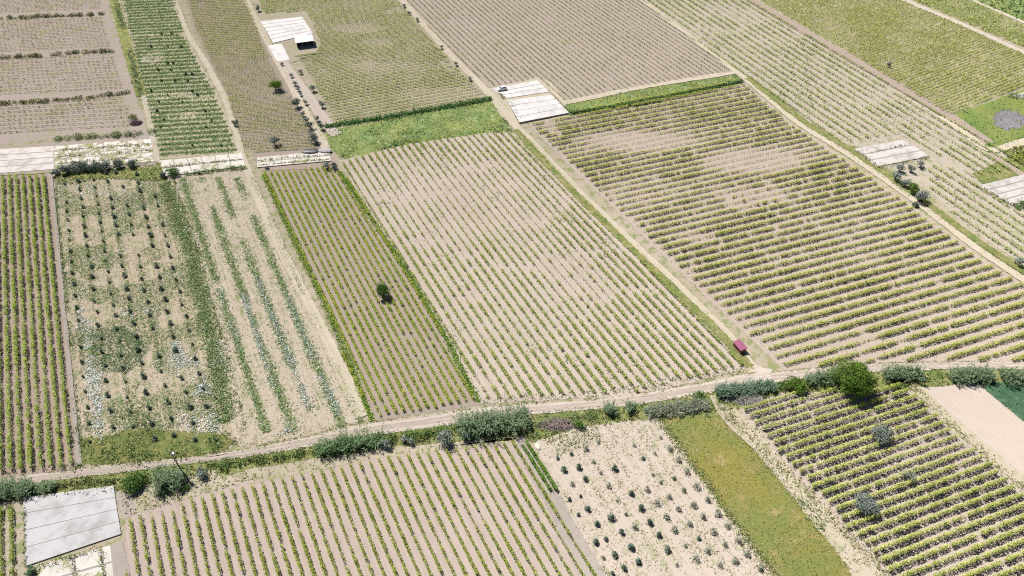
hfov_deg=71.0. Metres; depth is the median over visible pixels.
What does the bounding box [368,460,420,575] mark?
vine row
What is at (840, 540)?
dry edge
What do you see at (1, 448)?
vine row
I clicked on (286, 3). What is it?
vine row
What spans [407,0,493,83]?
vine row
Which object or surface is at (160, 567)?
vine row
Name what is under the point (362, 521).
vine row
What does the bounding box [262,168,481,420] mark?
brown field
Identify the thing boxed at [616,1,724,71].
vine row
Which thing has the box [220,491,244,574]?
vine row
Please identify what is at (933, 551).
vine row
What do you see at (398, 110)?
vine row
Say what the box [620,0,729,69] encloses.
vine row
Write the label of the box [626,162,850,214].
vine row
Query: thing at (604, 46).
vine row
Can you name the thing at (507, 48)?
vine row
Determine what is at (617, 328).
vine row
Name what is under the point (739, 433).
track rut
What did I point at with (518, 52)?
vine row
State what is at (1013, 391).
crop field
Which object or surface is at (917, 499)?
vine row
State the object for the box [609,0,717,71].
vine row
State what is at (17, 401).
vine row
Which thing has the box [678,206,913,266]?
vine row
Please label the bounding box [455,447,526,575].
vine row
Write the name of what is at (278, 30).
drying slab
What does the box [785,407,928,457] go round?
vine row
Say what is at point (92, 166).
hedge olive
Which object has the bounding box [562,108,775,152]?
vine row
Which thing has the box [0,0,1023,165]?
vines
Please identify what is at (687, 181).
vine row
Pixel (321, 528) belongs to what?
vine row
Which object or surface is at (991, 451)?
dry edge
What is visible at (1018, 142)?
path
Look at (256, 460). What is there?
hedge
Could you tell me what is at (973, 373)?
reed clump
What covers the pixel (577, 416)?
hedge
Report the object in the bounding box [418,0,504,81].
vine row
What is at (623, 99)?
meadow
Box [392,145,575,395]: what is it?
vine row
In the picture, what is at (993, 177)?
weed ground
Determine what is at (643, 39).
vine row
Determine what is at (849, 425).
vine row
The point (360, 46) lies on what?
vine row
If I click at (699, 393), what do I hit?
bush
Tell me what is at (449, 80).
vine row
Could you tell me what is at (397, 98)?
vine row
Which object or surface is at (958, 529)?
vine row
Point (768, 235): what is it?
vine row
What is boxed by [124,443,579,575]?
field
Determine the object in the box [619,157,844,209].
vine row
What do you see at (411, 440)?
olive tree
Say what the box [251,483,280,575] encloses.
vine row
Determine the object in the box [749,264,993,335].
vine row
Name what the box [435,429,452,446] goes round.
olive tree
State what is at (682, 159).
vine row
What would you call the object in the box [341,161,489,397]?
vine row
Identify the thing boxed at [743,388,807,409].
vine row
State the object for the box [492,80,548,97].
drying slab
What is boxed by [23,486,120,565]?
drying slab
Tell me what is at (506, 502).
vine row
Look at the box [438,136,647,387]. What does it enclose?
vine row
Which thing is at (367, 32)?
vine row
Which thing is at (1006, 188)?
drying slab
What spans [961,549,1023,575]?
vine row
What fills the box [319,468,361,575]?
vine row
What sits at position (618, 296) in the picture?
vine row
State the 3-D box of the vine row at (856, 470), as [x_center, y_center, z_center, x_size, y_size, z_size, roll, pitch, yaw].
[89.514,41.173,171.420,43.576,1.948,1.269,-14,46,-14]
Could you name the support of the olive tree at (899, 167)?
on the long strip field at (922, 175)
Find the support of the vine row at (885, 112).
on the long strip field at (922, 175)
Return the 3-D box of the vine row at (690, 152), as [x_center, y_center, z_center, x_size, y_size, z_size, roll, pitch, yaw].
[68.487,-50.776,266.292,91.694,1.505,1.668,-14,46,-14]
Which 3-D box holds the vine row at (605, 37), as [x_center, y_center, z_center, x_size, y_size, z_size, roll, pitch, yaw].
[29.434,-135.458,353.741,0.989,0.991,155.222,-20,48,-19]
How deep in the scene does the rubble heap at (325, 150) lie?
266.01 m
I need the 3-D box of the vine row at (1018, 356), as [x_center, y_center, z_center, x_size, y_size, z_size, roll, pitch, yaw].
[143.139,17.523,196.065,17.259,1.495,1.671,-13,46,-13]
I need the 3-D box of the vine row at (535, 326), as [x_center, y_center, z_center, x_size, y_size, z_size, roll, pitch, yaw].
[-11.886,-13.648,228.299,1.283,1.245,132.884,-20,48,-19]
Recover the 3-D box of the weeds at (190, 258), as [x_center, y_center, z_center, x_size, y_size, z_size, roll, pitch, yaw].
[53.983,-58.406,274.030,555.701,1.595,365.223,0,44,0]
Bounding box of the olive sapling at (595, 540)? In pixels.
[593,538,598,544]
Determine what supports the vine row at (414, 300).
on the ground at (756, 354)
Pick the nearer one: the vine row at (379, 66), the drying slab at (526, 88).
the drying slab at (526, 88)
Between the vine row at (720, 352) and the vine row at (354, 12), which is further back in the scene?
the vine row at (354, 12)
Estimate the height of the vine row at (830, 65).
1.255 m
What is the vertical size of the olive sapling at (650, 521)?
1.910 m
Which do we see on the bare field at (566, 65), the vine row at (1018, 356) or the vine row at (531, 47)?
the vine row at (531, 47)
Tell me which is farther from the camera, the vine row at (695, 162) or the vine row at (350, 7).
the vine row at (350, 7)
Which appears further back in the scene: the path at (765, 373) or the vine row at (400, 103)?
the vine row at (400, 103)
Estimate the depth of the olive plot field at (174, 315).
208.66 m
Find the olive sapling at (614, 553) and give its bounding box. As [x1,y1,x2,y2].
[612,550,618,557]
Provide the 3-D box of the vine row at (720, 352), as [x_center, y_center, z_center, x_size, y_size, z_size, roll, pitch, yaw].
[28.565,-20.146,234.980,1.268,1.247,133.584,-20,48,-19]
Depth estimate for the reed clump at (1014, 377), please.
188.74 m
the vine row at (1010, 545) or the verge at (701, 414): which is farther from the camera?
the verge at (701, 414)
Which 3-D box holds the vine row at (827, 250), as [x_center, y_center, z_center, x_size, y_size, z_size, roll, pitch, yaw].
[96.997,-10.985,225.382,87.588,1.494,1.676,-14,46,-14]
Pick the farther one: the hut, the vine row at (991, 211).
the vine row at (991, 211)
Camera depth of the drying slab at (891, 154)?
266.47 m
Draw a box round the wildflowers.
[50,172,354,443]
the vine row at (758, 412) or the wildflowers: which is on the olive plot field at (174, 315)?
the wildflowers
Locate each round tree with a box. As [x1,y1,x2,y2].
[268,81,281,90]
[375,279,390,297]
[909,183,919,193]
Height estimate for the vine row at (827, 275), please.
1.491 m
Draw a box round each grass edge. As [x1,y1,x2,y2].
[110,0,145,95]
[513,129,753,367]
[745,77,1023,273]
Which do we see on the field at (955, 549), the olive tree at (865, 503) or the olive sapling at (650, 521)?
the olive tree at (865, 503)
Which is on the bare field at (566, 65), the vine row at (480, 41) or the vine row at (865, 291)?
the vine row at (480, 41)
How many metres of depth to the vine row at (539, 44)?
329.48 m
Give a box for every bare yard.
[0,131,155,174]
[252,149,339,170]
[255,9,322,62]
[489,77,565,121]
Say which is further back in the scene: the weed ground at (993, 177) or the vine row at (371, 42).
the vine row at (371, 42)
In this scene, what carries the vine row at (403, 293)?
on the ground at (756, 354)
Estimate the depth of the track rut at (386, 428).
179.73 m
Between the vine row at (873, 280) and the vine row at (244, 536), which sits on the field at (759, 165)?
the vine row at (873, 280)
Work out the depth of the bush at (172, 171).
254.91 m
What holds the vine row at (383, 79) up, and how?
on the terraced field at (369, 24)
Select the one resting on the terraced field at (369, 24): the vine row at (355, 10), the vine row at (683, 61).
the vine row at (355, 10)
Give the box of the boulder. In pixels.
[535,443,540,449]
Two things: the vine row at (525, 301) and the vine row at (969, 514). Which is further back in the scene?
the vine row at (525, 301)
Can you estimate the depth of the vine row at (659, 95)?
295.32 m
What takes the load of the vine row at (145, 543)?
on the ground at (756, 354)
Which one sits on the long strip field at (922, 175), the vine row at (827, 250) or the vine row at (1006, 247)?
the vine row at (1006, 247)
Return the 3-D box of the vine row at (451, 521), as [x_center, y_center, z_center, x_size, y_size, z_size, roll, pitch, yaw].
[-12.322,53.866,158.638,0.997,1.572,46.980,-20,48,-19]
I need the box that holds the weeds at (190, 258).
[0,0,1023,575]
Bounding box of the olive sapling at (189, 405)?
[186,403,193,408]
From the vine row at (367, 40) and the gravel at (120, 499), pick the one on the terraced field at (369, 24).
the vine row at (367, 40)
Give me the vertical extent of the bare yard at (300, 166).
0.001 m
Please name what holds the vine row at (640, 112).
on the ground at (756, 354)
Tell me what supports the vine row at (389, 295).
on the ground at (756, 354)
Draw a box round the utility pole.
[166,451,181,470]
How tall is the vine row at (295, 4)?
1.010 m
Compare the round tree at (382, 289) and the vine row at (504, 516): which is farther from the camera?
the round tree at (382, 289)
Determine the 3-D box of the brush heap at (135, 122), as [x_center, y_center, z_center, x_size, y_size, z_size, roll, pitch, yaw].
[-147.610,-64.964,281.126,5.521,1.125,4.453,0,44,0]
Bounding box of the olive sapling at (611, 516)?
[608,513,615,520]
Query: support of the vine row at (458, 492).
on the ground at (756, 354)
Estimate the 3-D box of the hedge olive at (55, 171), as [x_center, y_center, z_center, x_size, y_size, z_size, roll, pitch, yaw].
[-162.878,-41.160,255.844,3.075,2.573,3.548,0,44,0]
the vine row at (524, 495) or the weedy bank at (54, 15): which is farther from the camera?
the weedy bank at (54, 15)
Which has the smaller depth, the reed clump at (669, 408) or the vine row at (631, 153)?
the reed clump at (669, 408)
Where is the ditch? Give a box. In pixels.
[49,174,81,465]
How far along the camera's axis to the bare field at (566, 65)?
331.19 m
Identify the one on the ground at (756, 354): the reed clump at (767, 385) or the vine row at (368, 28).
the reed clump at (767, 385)
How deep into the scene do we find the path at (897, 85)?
311.20 m
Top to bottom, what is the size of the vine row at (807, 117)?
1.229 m
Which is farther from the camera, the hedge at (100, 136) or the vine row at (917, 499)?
the hedge at (100, 136)
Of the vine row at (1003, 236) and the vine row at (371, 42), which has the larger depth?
the vine row at (371, 42)
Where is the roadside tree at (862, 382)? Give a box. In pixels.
[827,358,877,397]
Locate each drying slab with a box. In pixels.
[0,146,53,172]
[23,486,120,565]
[38,545,113,575]
[54,139,153,168]
[159,153,244,175]
[257,152,330,167]
[261,17,312,42]
[268,44,289,60]
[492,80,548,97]
[507,95,568,123]
[853,140,929,165]
[979,174,1023,204]
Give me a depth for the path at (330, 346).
209.63 m
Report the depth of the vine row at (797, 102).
310.01 m
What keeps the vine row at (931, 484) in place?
on the ground at (756, 354)
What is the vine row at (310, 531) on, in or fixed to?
on the ground at (756, 354)
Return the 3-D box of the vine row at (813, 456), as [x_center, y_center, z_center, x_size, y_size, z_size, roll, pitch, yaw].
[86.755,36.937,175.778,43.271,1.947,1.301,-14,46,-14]
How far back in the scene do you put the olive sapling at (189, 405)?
182.75 m
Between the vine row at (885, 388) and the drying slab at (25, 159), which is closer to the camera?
the vine row at (885, 388)
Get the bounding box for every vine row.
[0,174,12,468]
[0,344,2,468]
[0,504,3,575]
[7,173,22,467]
[8,504,14,575]
[14,173,32,468]
[21,172,42,467]
[27,173,52,465]
[34,173,62,466]
[41,172,72,464]
[128,518,139,575]
[138,515,150,574]
[149,513,163,575]
[161,511,174,575]
[171,510,186,575]
[180,503,198,575]
[189,497,209,575]
[200,496,220,575]
[210,493,233,575]
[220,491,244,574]
[230,488,256,575]
[241,486,268,575]
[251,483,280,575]
[260,0,298,5]
[260,0,314,7]
[260,480,291,575]
[262,0,331,8]
[263,170,381,414]
[265,0,362,12]
[266,0,346,10]
[269,171,388,412]
[270,478,303,575]
[275,171,396,412]
[280,478,315,575]
[281,169,405,411]
[285,0,373,12]
[287,169,412,410]
[290,476,326,575]
[293,169,421,408]
[295,35,427,56]
[299,171,429,407]
[300,38,428,57]
[300,39,433,60]
[300,473,338,575]
[303,42,433,62]
[304,46,437,67]
[304,168,436,407]
[306,0,386,11]
[306,49,440,70]
[307,0,396,13]
[307,44,433,64]
[308,2,399,15]
[308,51,442,72]
[308,53,442,75]
[309,167,443,404]
[310,4,401,16]
[310,11,406,25]
[311,6,400,19]
[311,55,447,77]
[311,471,350,575]
[313,8,403,20]
[313,14,408,27]
[313,58,446,80]
[314,9,405,23]
[315,63,449,84]
[316,17,413,31]
[316,19,414,33]
[316,60,448,82]
[316,167,452,403]
[317,33,426,50]
[317,65,453,87]
[317,67,456,90]
[318,15,409,29]
[318,21,414,35]
[318,31,423,47]
[319,25,418,40]
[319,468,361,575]
[320,23,417,37]
[320,29,422,45]
[320,69,461,92]
[321,27,420,42]
[321,165,460,402]
[322,72,459,96]
[324,75,464,98]
[324,77,467,101]
[326,80,469,104]
[328,85,472,109]
[328,165,467,401]
[330,90,478,115]
[330,466,373,575]
[331,87,475,112]
[332,82,470,106]
[332,93,482,118]
[333,96,476,121]
[336,171,475,400]
[338,466,385,575]
[340,349,365,396]
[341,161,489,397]
[345,176,443,335]
[347,158,501,398]
[348,463,397,575]
[354,157,511,396]
[358,461,408,575]
[361,155,521,395]
[366,152,532,396]
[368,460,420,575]
[373,149,543,395]
[378,457,431,575]
[381,150,552,393]
[386,147,564,395]
[386,455,442,572]
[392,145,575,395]
[396,453,456,575]
[399,143,583,390]
[405,141,595,392]
[406,453,467,575]
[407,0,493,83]
[411,140,607,394]
[413,0,499,83]
[415,450,479,575]
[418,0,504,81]
[418,139,615,391]
[424,0,511,81]
[424,137,625,389]
[426,450,490,575]
[427,25,478,76]
[430,0,515,79]
[432,138,638,392]
[435,0,522,79]
[435,448,503,575]
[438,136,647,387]
[441,0,528,78]
[445,136,655,385]
[445,448,515,575]
[446,0,532,76]
[452,0,564,98]
[452,135,664,383]
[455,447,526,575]
[458,0,571,98]
[460,135,671,379]
[464,447,537,575]
[465,1,575,96]
[466,135,682,380]
[470,1,581,95]
[472,133,690,377]
[474,446,550,575]
[475,0,588,95]
[480,0,593,93]
[480,133,700,375]
[482,443,561,575]
[486,133,707,374]
[487,0,596,91]
[492,131,716,370]
[493,1,604,91]
[494,445,572,575]
[499,130,725,368]
[500,1,609,90]
[502,0,614,89]
[502,441,584,575]
[506,129,733,366]
[508,0,617,86]
[511,440,596,575]
[514,0,628,88]
[520,1,631,86]
[521,442,552,490]
[525,440,558,490]
[529,3,637,84]
[532,83,745,123]
[533,2,641,83]
[536,0,648,83]
[536,86,749,128]
[538,91,753,132]
[542,0,655,83]
[545,94,756,135]
[547,98,759,139]
[548,0,659,82]
[552,102,767,144]
[553,0,664,80]
[558,105,768,148]
[562,1,669,79]
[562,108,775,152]
[565,0,676,79]
[566,112,781,156]
[568,117,783,161]
[571,0,681,78]
[573,82,729,111]
[574,121,787,165]
[575,0,682,74]
[578,124,794,171]
[581,0,693,77]
[585,128,800,174]
[588,1,696,75]
[589,132,807,179]
[593,0,703,74]
[593,137,812,184]
[596,141,818,189]
[599,1,708,73]
[604,0,713,72]
[605,145,823,193]
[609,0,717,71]
[609,150,828,199]
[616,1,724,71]
[617,153,837,203]
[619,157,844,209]
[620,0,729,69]
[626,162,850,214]
[628,1,719,60]
[632,0,694,39]
[634,166,858,219]
[637,171,864,225]
[638,258,743,364]
[643,176,873,230]
[648,0,851,140]
[648,181,876,236]
[654,186,885,242]
[657,0,860,138]
[660,191,890,247]
[665,0,870,137]
[666,195,899,253]
[673,0,878,136]
[674,201,906,259]
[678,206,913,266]
[683,0,885,134]
[687,212,920,272]
[690,0,894,132]
[692,217,926,278]
[697,39,840,140]
[698,0,941,155]
[698,223,932,284]
[707,0,982,173]
[707,228,943,291]
[712,234,949,298]
[715,0,993,172]
[720,239,958,305]
[724,0,1002,171]
[726,246,965,312]
[732,0,1010,168]
[736,252,973,319]
[741,1,1017,166]
[742,258,980,326]
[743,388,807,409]
[748,387,838,416]
[749,0,1018,159]
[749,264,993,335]
[754,391,847,423]
[761,270,1002,340]
[761,382,901,429]
[766,388,909,436]
[768,276,1013,349]
[772,393,918,443]
[774,282,1023,357]
[777,400,924,451]
[782,291,1023,364]
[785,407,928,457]
[792,412,938,464]
[798,420,944,472]
[806,427,950,479]
[812,434,958,487]
[815,300,1023,365]
[820,442,963,495]
[828,447,975,502]
[835,454,982,510]
[841,461,993,519]
[846,469,1000,527]
[856,476,1007,535]
[865,484,1015,543]
[866,310,1023,362]
[872,492,1023,552]
[880,503,1023,561]
[888,513,1023,571]
[897,525,1023,575]
[905,321,1023,360]
[928,168,1023,233]
[930,178,1023,241]
[930,186,1023,251]
[931,164,1023,224]
[933,537,1023,575]
[946,164,1008,206]
[946,331,1023,359]
[952,211,1022,257]
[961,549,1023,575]
[975,342,1023,360]
[992,563,1023,575]
[1010,353,1023,361]
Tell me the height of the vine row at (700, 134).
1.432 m
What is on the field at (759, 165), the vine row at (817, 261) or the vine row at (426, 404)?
the vine row at (817, 261)
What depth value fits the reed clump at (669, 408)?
182.29 m
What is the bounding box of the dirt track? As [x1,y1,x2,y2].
[0,361,1023,484]
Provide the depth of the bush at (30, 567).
152.12 m
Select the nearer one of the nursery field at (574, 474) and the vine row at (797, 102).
the nursery field at (574, 474)
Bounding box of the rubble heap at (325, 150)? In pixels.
[318,148,331,152]
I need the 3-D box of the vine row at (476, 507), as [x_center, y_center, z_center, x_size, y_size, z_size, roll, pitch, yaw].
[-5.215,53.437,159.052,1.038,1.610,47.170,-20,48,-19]
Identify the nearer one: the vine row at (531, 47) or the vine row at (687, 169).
the vine row at (687, 169)
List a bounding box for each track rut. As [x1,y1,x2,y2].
[6,366,1023,483]
[710,395,756,447]
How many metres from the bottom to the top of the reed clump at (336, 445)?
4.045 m
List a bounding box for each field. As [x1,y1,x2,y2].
[0,0,147,143]
[0,174,76,476]
[54,174,233,465]
[122,0,236,158]
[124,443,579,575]
[165,168,363,446]
[185,0,320,153]
[256,0,486,122]
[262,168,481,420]
[339,130,744,403]
[407,0,730,100]
[528,82,1023,369]
[536,418,771,575]
[647,0,1023,265]
[739,389,1023,575]
[758,0,1023,113]
[911,0,1023,48]
[923,383,1023,475]
[977,0,1023,19]
[982,380,1023,420]
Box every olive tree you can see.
[195,465,207,477]
[269,136,279,144]
[290,98,299,106]
[305,121,313,128]
[307,132,317,142]
[329,162,336,167]
[380,438,391,448]
[400,435,408,441]
[407,437,414,444]
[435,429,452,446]
[461,430,471,439]
[854,490,880,515]
[870,420,893,443]
[892,171,901,179]
[897,164,904,171]
[898,179,911,186]
[901,470,916,481]
[908,164,916,171]
[915,190,929,200]
[1014,257,1023,264]
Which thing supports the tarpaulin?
on the drying slab at (323, 156)
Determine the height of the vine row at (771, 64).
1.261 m
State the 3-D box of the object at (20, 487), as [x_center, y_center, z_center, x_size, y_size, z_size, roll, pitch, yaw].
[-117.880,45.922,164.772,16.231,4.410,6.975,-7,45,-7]
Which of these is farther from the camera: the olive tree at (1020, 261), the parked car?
the parked car
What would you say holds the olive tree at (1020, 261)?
on the grass edge at (960, 228)
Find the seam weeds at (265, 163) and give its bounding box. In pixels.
[21,93,1014,575]
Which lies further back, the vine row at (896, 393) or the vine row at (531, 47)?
the vine row at (531, 47)
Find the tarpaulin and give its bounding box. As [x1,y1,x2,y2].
[302,149,318,153]
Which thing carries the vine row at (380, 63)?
on the terraced field at (369, 24)
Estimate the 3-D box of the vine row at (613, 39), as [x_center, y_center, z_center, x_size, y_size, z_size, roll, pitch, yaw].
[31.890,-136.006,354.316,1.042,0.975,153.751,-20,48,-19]
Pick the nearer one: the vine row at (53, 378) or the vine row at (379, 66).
the vine row at (53, 378)
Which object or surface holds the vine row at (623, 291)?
on the ground at (756, 354)
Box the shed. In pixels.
[294,34,313,47]
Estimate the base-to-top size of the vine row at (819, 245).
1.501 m
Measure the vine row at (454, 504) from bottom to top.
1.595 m
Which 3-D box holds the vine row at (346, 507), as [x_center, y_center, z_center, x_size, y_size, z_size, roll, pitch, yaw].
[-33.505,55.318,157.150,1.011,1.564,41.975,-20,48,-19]
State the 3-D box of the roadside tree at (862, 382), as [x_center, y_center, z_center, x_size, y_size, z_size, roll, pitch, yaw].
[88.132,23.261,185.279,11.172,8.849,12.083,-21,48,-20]
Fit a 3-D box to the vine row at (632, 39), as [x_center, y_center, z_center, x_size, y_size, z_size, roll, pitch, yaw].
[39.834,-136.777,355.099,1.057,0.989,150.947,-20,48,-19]
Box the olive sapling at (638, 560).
[635,557,641,564]
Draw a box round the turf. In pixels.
[659,415,851,575]
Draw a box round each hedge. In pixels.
[53,127,156,141]
[55,475,122,489]
[183,165,246,174]
[205,445,318,471]
[385,422,456,444]
[533,408,597,427]
[1007,93,1023,98]
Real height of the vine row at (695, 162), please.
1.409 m
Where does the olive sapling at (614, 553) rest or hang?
on the nursery field at (574, 474)
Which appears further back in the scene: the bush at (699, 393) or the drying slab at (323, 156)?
the drying slab at (323, 156)
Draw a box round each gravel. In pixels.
[110,541,130,575]
[115,489,137,518]
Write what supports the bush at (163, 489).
on the verge at (221, 480)
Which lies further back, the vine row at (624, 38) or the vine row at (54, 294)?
the vine row at (624, 38)
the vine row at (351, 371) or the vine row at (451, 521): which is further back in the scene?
the vine row at (351, 371)
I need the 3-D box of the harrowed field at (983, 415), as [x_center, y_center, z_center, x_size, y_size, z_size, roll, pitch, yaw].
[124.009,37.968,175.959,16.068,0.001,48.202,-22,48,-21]
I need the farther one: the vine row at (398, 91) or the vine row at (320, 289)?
the vine row at (398, 91)
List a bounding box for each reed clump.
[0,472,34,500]
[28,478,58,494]
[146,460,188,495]
[314,422,385,459]
[446,393,530,442]
[602,399,617,415]
[621,398,636,414]
[643,393,709,419]
[713,377,779,399]
[803,364,840,386]
[881,362,931,384]
[946,362,998,385]
[999,365,1023,388]
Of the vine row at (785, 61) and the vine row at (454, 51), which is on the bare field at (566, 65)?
the vine row at (454, 51)
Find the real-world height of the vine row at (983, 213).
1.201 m
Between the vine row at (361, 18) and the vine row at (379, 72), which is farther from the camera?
the vine row at (361, 18)
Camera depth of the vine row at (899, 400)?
179.67 m
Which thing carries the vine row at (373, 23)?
on the terraced field at (369, 24)
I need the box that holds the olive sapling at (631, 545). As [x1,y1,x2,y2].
[627,543,634,549]
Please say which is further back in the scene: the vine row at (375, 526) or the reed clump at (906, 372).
the reed clump at (906, 372)
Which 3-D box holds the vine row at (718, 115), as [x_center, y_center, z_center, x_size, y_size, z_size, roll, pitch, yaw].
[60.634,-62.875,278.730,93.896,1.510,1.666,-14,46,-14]
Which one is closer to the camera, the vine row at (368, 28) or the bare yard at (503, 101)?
the bare yard at (503, 101)
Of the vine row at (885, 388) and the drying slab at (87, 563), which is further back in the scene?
the vine row at (885, 388)
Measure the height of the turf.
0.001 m
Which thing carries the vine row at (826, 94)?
on the long strip field at (922, 175)
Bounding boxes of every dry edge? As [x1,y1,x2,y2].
[512,436,603,575]
[718,403,884,575]
[909,384,1023,489]
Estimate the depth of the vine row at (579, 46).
327.52 m
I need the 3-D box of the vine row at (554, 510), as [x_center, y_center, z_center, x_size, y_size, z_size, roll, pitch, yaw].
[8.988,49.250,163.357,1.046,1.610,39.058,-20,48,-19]
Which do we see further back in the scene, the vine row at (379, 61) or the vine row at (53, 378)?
the vine row at (379, 61)
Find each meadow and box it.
[326,101,511,157]
[563,75,741,111]
[954,90,1023,152]
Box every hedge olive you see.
[50,169,59,174]
[57,163,71,172]
[70,161,82,172]
[79,160,90,170]
[88,161,99,170]
[96,160,110,169]
[113,158,123,168]
[125,159,137,166]
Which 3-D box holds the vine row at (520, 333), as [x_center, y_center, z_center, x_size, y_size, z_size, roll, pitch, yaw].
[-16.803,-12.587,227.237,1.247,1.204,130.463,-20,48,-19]
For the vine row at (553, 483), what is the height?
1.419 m
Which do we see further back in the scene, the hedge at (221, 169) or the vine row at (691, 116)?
the vine row at (691, 116)
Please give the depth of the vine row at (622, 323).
208.45 m
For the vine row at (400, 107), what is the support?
on the terraced field at (369, 24)
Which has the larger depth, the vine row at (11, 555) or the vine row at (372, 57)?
the vine row at (372, 57)
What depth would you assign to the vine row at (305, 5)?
360.45 m
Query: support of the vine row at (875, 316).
on the field at (759, 165)
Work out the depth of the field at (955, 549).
168.55 m
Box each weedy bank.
[0,11,103,18]
[0,48,113,58]
[0,89,130,104]
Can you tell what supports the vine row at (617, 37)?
on the bare field at (566, 65)
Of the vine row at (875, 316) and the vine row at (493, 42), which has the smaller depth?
the vine row at (875, 316)
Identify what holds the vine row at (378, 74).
on the terraced field at (369, 24)
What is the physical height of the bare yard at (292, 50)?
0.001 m
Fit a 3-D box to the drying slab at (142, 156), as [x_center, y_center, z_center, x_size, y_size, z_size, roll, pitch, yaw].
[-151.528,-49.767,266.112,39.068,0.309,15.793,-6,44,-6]
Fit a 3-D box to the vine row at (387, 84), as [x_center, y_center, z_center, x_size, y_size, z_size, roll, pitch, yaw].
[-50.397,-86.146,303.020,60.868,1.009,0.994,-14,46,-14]
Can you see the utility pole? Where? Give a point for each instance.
(173, 454)
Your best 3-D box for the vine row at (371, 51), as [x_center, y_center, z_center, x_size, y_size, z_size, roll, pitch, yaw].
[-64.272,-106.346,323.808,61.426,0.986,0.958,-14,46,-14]
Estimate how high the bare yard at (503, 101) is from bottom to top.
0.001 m
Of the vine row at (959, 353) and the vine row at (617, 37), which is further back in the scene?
the vine row at (617, 37)
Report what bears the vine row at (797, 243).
on the field at (759, 165)
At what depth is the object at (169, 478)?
166.04 m
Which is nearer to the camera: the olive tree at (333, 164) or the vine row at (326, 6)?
the olive tree at (333, 164)
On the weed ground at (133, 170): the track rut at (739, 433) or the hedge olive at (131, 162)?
the hedge olive at (131, 162)
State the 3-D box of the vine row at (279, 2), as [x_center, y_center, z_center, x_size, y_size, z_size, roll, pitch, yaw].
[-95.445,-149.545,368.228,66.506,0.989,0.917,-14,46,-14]
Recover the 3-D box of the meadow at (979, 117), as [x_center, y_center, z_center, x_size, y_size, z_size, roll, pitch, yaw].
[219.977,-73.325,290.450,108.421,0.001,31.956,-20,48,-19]
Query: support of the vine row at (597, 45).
on the bare field at (566, 65)
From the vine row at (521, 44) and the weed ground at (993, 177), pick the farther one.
the vine row at (521, 44)
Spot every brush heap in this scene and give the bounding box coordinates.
[129,120,142,125]
[537,417,575,431]
[731,393,764,405]
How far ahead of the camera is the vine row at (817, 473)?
171.78 m
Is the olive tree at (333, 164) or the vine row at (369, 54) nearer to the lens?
the olive tree at (333, 164)
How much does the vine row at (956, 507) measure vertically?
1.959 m
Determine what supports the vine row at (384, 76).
on the terraced field at (369, 24)
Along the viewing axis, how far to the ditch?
201.93 m
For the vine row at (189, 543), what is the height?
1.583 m
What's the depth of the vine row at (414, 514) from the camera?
161.66 m
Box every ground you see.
[0,0,1023,575]
[57,159,166,181]
[79,428,233,465]
[833,145,896,174]
[973,150,1023,183]
[992,110,1023,130]
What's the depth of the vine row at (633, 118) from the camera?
283.20 m
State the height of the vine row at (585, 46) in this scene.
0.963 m
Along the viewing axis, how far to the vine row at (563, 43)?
328.88 m
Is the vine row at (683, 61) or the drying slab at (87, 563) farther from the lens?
the vine row at (683, 61)
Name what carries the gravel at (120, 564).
on the field at (310, 512)
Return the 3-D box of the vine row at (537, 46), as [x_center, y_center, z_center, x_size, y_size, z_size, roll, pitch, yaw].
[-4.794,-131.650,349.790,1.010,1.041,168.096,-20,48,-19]
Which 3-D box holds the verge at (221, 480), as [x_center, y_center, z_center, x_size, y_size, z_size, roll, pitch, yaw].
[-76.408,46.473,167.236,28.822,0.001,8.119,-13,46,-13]
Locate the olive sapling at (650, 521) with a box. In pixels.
[646,519,653,524]
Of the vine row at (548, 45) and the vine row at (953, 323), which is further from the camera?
the vine row at (548, 45)
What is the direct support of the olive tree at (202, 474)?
on the verge at (221, 480)
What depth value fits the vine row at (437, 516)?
161.29 m
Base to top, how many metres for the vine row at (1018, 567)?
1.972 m
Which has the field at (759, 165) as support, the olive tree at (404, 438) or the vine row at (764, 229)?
the vine row at (764, 229)
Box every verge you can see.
[0,369,1023,501]
[126,470,244,512]
[245,435,518,483]
[659,392,728,419]
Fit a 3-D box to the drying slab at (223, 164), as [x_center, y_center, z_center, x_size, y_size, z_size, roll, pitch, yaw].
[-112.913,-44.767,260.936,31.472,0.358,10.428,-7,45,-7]
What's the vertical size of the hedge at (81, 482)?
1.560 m
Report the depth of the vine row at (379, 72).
309.90 m
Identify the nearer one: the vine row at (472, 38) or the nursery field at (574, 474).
the nursery field at (574, 474)
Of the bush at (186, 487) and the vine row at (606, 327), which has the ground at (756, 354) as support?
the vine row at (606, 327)
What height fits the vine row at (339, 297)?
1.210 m
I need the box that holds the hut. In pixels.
[733,339,746,353]
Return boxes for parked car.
[497,85,506,90]
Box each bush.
[23,564,37,575]
[119,469,150,495]
[128,113,136,119]
[153,485,170,497]
[164,166,179,176]
[180,483,190,490]
[571,418,584,427]
[691,389,703,398]
[777,380,790,389]
[786,375,811,395]
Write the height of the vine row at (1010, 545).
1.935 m
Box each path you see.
[118,0,159,162]
[172,0,246,158]
[234,151,366,417]
[243,0,329,148]
[276,60,341,136]
[399,0,755,372]
[559,71,737,104]
[639,0,1023,282]
[746,0,993,143]
[752,365,771,381]
[902,0,1023,53]
[938,116,1023,151]
[973,0,1023,22]
[988,153,1023,174]

